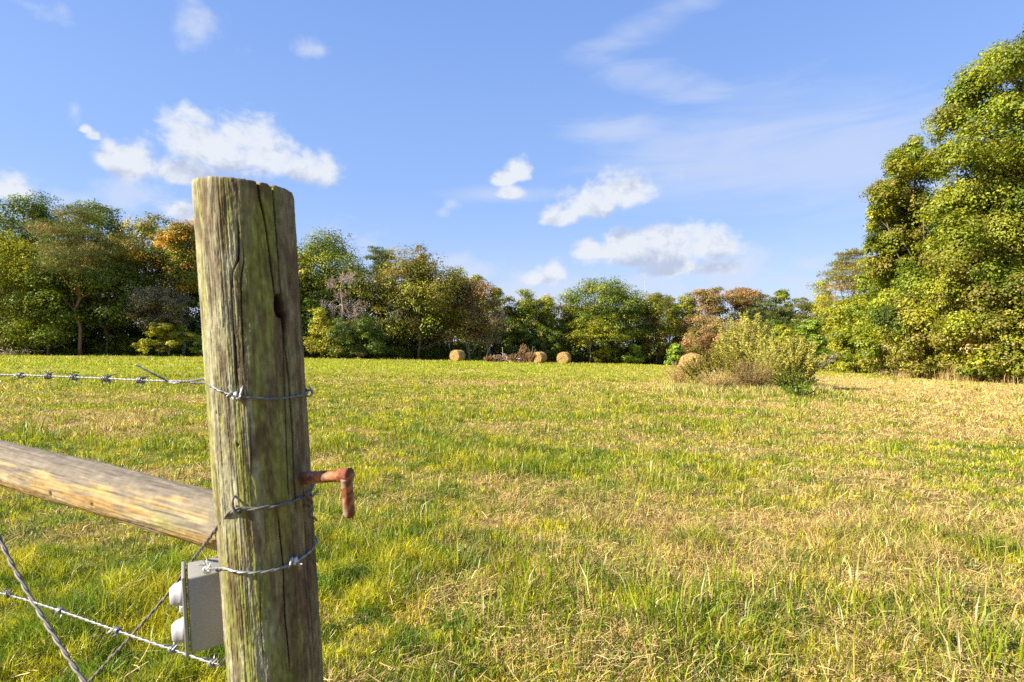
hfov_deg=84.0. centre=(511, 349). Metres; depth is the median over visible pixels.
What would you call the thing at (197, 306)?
broadleaf tree
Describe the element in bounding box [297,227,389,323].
broadleaf tree
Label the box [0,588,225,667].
barbed wire
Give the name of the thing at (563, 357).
hay bale
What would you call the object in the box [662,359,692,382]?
dry grass clump
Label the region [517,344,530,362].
dried weed
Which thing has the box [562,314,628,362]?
broadleaf tree
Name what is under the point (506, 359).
brush pile
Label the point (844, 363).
shrub
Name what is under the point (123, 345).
undergrowth
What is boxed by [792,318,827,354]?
sapling
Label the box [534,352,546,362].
hay bale
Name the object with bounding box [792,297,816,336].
broadleaf tree
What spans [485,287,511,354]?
broadleaf tree
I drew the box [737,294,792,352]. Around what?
broadleaf tree
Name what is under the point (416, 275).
broadleaf tree
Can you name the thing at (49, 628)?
brace wire
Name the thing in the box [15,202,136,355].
broadleaf tree
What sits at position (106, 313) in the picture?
broadleaf tree
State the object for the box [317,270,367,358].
dead tree
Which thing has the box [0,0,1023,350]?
sky
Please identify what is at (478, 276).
broadleaf tree
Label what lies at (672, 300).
broadleaf tree
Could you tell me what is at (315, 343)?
shrub
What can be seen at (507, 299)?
broadleaf tree
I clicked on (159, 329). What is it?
shrub
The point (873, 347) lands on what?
broadleaf tree
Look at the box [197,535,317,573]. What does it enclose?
barbed wire
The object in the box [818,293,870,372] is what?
broadleaf tree
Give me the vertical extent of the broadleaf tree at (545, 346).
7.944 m
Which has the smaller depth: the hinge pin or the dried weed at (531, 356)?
the hinge pin
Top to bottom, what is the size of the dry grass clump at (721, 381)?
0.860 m
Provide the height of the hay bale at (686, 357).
1.500 m
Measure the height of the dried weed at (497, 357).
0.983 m
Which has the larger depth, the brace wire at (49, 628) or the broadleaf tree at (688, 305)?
the broadleaf tree at (688, 305)
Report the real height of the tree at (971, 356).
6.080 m
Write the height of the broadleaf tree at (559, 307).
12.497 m
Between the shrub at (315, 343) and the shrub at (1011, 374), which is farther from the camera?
the shrub at (315, 343)
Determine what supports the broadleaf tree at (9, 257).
on the ground at (498, 520)
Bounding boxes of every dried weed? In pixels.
[484,355,495,361]
[493,355,503,361]
[508,353,518,361]
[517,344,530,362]
[526,349,536,362]
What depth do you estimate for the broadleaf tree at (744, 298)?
100.01 m
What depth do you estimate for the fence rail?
0.96 m
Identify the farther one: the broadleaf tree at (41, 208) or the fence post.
the broadleaf tree at (41, 208)
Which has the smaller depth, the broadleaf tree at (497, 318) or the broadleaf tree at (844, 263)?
the broadleaf tree at (844, 263)
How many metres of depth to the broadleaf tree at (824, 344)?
87.01 m
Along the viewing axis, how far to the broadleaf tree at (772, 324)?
90.92 m
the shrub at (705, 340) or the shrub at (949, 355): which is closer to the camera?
the shrub at (949, 355)
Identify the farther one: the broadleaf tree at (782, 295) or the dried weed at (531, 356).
the broadleaf tree at (782, 295)
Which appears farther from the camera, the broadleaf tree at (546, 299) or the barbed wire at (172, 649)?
the broadleaf tree at (546, 299)
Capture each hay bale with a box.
[449,350,465,360]
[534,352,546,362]
[557,352,570,363]
[678,353,702,374]
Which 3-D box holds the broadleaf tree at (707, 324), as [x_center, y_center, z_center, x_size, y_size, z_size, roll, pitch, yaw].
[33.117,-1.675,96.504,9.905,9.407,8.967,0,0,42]
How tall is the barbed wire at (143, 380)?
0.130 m
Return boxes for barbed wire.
[0,364,313,399]
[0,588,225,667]
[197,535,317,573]
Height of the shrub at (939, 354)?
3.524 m
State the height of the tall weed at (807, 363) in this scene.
2.119 m
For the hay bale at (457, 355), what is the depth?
65.49 m
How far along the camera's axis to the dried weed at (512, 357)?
63.83 m
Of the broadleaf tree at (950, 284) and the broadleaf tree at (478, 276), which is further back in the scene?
the broadleaf tree at (478, 276)
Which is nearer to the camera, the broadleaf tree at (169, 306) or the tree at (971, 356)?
the tree at (971, 356)
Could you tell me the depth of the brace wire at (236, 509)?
0.82 m
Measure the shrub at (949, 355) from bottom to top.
2.939 m
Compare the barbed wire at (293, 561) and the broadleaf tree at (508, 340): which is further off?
the broadleaf tree at (508, 340)
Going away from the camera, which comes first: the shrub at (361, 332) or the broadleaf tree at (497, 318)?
the shrub at (361, 332)
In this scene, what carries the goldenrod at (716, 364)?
on the ground at (498, 520)
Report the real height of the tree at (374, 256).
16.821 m
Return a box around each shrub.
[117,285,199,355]
[130,322,201,356]
[191,338,202,355]
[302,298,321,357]
[303,306,341,357]
[324,313,395,358]
[663,344,687,364]
[674,326,721,358]
[818,352,849,371]
[825,346,874,372]
[855,337,909,373]
[931,336,964,374]
[936,343,1002,378]
[1000,367,1023,380]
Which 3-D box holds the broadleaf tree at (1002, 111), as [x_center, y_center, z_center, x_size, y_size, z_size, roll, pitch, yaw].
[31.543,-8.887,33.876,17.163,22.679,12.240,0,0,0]
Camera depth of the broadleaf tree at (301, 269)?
72.49 m
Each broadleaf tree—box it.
[0,188,73,306]
[0,198,44,333]
[0,226,75,352]
[0,268,98,355]
[56,198,141,334]
[56,259,162,355]
[81,211,192,354]
[148,217,198,354]
[157,234,303,329]
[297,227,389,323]
[298,251,323,337]
[336,243,476,358]
[412,245,436,358]
[433,275,508,359]
[468,309,508,356]
[469,274,489,355]
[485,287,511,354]
[489,316,534,356]
[500,295,517,355]
[509,288,550,344]
[517,318,571,361]
[530,293,564,360]
[553,296,582,362]
[556,274,673,363]
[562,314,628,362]
[622,297,656,355]
[635,291,684,364]
[660,295,676,338]
[663,293,700,343]
[677,313,731,346]
[683,287,741,354]
[715,319,771,357]
[722,287,769,334]
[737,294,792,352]
[751,318,807,359]
[765,288,800,329]
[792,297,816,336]
[802,315,831,362]
[805,277,835,366]
[814,248,876,371]
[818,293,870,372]
[840,216,928,376]
[854,132,954,362]
[870,280,959,378]
[908,142,1023,354]
[909,24,1023,380]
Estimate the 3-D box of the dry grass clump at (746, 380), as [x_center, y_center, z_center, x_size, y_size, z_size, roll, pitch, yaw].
[7.637,0.826,18.222,1.580,1.164,1.495,0,0,43]
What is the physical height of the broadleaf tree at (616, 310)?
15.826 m
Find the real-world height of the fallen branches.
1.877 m
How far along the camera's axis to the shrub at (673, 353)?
59.70 m
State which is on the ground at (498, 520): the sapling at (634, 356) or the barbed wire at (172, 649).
the sapling at (634, 356)
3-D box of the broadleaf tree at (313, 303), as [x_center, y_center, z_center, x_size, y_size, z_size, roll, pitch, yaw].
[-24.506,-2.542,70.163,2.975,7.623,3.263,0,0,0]
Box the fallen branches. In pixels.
[0,343,43,355]
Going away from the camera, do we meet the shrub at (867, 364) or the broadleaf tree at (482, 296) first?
the shrub at (867, 364)
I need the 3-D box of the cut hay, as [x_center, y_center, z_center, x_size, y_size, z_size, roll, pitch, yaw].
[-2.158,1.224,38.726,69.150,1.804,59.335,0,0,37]
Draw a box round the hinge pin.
[299,467,354,517]
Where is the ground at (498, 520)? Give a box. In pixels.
[0,356,1023,681]
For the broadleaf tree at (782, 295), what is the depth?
99.50 m
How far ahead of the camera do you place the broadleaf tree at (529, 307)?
94.81 m
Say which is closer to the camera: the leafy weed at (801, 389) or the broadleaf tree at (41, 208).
the leafy weed at (801, 389)
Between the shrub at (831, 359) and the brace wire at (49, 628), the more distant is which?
the shrub at (831, 359)
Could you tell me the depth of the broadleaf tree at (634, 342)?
104.79 m
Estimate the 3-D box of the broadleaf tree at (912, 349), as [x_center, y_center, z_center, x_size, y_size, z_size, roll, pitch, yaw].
[28.044,-1.308,37.399,6.375,6.834,8.103,0,0,16]
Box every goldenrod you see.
[680,352,720,383]
[700,337,748,383]
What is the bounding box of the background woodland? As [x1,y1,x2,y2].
[0,172,1022,372]
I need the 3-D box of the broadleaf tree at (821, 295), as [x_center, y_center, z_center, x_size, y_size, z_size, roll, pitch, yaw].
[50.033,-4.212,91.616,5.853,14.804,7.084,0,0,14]
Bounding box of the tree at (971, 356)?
[952,290,1023,379]
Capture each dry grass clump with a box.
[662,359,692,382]
[692,366,739,389]
[724,357,777,387]
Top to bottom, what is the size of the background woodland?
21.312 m
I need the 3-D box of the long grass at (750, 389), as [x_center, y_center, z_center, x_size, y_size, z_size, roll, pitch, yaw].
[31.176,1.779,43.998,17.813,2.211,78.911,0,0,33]
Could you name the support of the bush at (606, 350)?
on the ground at (498, 520)
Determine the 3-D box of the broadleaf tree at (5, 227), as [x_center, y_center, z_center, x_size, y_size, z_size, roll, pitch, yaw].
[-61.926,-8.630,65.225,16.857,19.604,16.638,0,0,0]
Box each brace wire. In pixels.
[0,534,86,681]
[87,484,317,681]
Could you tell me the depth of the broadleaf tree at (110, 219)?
70.31 m
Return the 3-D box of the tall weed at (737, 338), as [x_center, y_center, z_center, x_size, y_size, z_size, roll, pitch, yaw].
[9.080,-0.014,22.114,2.530,3.050,2.500,0,0,0]
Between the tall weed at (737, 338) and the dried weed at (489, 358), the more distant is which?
the dried weed at (489, 358)
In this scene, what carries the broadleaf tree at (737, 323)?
on the ground at (498, 520)
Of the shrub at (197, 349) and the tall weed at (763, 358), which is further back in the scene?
the shrub at (197, 349)
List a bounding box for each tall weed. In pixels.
[710,311,777,382]
[743,331,802,386]
[765,333,827,382]
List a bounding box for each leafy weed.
[771,366,819,394]
[780,380,817,397]
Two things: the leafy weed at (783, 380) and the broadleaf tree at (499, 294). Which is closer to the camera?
the leafy weed at (783, 380)
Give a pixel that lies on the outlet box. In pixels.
(205, 623)
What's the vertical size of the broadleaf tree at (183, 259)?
15.798 m
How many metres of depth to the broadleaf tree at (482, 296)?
75.94 m
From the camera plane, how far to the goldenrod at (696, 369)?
20.33 m
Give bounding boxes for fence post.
[191,176,323,681]
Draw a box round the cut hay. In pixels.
[0,356,1023,681]
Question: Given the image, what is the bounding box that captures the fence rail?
[0,440,217,550]
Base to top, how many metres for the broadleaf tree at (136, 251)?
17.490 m
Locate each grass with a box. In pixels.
[658,365,1023,398]
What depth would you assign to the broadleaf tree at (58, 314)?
58.20 m
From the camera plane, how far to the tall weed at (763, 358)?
20.36 m
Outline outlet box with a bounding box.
[169,557,223,656]
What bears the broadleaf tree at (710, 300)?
on the ground at (498, 520)
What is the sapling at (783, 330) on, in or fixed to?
on the ground at (498, 520)
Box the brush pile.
[492,348,523,361]
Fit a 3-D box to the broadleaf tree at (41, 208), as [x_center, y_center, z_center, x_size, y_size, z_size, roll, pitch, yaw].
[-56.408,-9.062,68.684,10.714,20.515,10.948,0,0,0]
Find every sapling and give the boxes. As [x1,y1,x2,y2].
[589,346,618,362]
[622,343,644,363]
[771,324,805,353]
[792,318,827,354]
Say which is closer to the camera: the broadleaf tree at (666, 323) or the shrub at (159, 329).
the shrub at (159, 329)
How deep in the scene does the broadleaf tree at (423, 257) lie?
78.58 m
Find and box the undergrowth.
[0,334,976,375]
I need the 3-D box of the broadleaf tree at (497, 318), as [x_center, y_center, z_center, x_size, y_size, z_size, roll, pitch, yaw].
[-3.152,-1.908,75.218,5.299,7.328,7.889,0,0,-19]
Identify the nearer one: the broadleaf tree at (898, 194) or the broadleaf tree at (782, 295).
the broadleaf tree at (898, 194)

